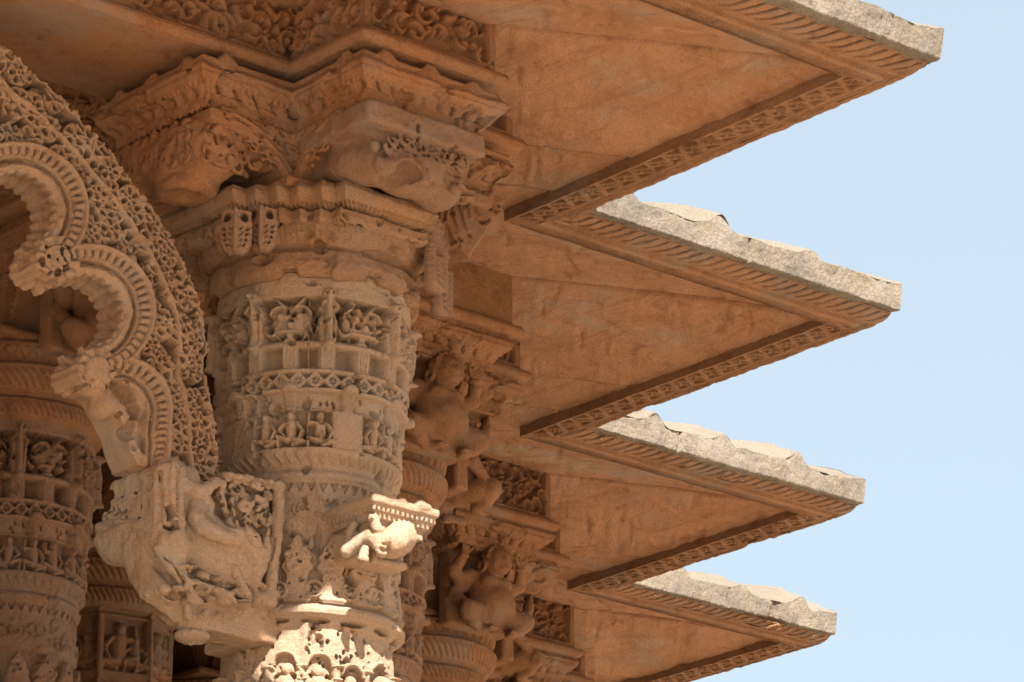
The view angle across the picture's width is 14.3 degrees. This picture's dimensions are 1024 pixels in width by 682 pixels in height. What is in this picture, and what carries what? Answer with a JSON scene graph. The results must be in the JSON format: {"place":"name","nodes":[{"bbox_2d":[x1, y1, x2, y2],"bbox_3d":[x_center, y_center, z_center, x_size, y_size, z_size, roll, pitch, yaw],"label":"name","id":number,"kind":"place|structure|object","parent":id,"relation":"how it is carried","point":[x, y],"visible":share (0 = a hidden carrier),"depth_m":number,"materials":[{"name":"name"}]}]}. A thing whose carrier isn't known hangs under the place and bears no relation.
{"place":"outdoors","nodes":[
{"label":"outdoors","id":0,"kind":"place"},
{"bbox_2d":[634,0,1023,681],"label":"sky","id":1,"kind":"structure","parent":0,"point":[916,181],"materials":[{"name":"blue"}]},
{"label":"floor","id":2,"kind":"structure","parent":0,"visible":0},
{"bbox_2d":[0,212,204,681],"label":"carved column","id":3,"kind":"structure","parent":2,"relation":"on","point":[51,462],"depth_m":17.36,"materials":[{"name":"brown stone"}]},
{"bbox_2d":[0,0,508,226],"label":"stone beam","id":4,"kind":"structure","parent":3,"relation":"on","point":[452,45],"depth_m":16.08,"materials":[{"name":"beige stone"}]},
{"bbox_2d":[74,447,174,681],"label":"carved column","id":5,"kind":"structure","parent":2,"relation":"on","point":[125,632],"depth_m":20.07,"materials":[{"name":"brown stone"}]},
{"bbox_2d":[172,630,220,681],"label":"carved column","id":6,"kind":"structure","parent":2,"relation":"on","point":[194,663],"depth_m":22.68,"materials":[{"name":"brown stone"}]},
{"bbox_2d":[93,48,513,681],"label":"carved column","id":7,"kind":"structure","parent":2,"relation":"on","point":[323,224],"depth_m":15.86,"materials":[{"name":"beige stone"}]},
{"bbox_2d":[94,456,284,659],"bbox_3d":[-1.209,0.833,15.431,0.669,0.708,0.508,17,-26,-38],"label":"carved bracket","id":8,"kind":"object","parent":7,"relation":"attached to","point":[191,552],"visible":1,"depth_m":15.27,"materials":[{"name":"beige stone"}]},
{"bbox_2d":[0,45,219,480],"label":"pierced arch","id":9,"kind":"structure","parent":8,"relation":"attached to","point":[131,377],"depth_m":15.35,"materials":[{"name":"beige stone"}]},
{"bbox_2d":[0,0,526,155],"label":"stone beam","id":10,"kind":"structure","parent":7,"relation":"on","point":[106,49],"depth_m":15.91,"materials":[{"name":"orange stone"}]},
{"bbox_2d":[257,0,943,223],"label":"stone eave","id":11,"kind":"object","parent":10,"relation":"attached to","point":[609,100],"visible":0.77,"depth_m":16.37,"materials":[{"name":"stone"}]},
{"bbox_2d":[324,494,439,576],"bbox_3d":[-0.530,0.770,15.581,0.369,0.288,0.385,17,-26,-38],"label":"figure corbel","id":12,"kind":"object","parent":7,"relation":"attached to","point":[378,534],"visible":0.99,"depth_m":15.47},
{"bbox_2d":[203,310,521,681],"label":"carved column","id":13,"kind":"structure","parent":2,"relation":"on","point":[460,391],"depth_m":18.65,"materials":[{"name":"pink stone"}]},
{"bbox_2d":[207,261,523,384],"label":"stone beam","id":14,"kind":"structure","parent":13,"relation":"on","point":[482,297],"depth_m":18.77,"materials":[{"name":"brown stone"}]},
{"bbox_2d":[199,292,531,383],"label":"stone beam","id":15,"kind":"structure","parent":13,"relation":"on","point":[508,363],"depth_m":19.41,"materials":[{"name":"brown stone"}]},
{"bbox_2d":[462,193,901,438],"bbox_3d":[-0.327,-0.355,19.069,4.281,0.775,2.896,-1,-20,4],"label":"stone eave","id":16,"kind":"object","parent":15,"relation":"attached to","point":[625,305],"visible":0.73,"depth_m":18.89,"materials":[{"name":"stone"}]},
{"bbox_2d":[419,508,560,681],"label":"carved column","id":17,"kind":"structure","parent":2,"relation":"on","point":[489,573],"depth_m":21.33,"materials":[{"name":"brown stone"}]},
{"bbox_2d":[461,455,560,532],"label":"stone beam","id":18,"kind":"structure","parent":17,"relation":"on","point":[523,498],"depth_m":21.52,"materials":[{"name":"brown stone"}]},
{"bbox_2d":[476,409,865,592],"bbox_3d":[-0.196,0.600,21.691,4.142,0.776,2.698,-1,-20,4],"label":"stone eave","id":19,"kind":"object","parent":18,"relation":"attached to","point":[639,495],"visible":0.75,"depth_m":21.52,"materials":[{"name":"stone"}]},
{"bbox_2d":[536,529,569,566],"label":"stone beam","id":20,"kind":"structure","parent":17,"relation":"on","point":[550,551],"depth_m":22.15,"materials":[{"name":"brown stone"}]},
{"bbox_2d":[499,649,578,681],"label":"carved column","id":21,"kind":"structure","parent":2,"relation":"on","point":[555,667],"depth_m":23.77,"materials":[{"name":"brown stone"}]},
{"bbox_2d":[520,597,583,658],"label":"stone beam","id":22,"kind":"structure","parent":21,"relation":"on","point":[552,631],"depth_m":23.84,"materials":[{"name":"brown stone"}]},
{"bbox_2d":[562,654,593,681],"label":"stone beam","id":23,"kind":"structure","parent":21,"relation":"on","point":[576,674],"depth_m":24.48,"materials":[{"name":"brown stone"}]},
{"bbox_2d":[533,567,836,681],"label":"stone eave","id":24,"kind":"object","parent":23,"relation":"attached to","point":[681,625],"visible":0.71,"depth_m":23.87,"materials":[{"name":"stone"}]}
]}

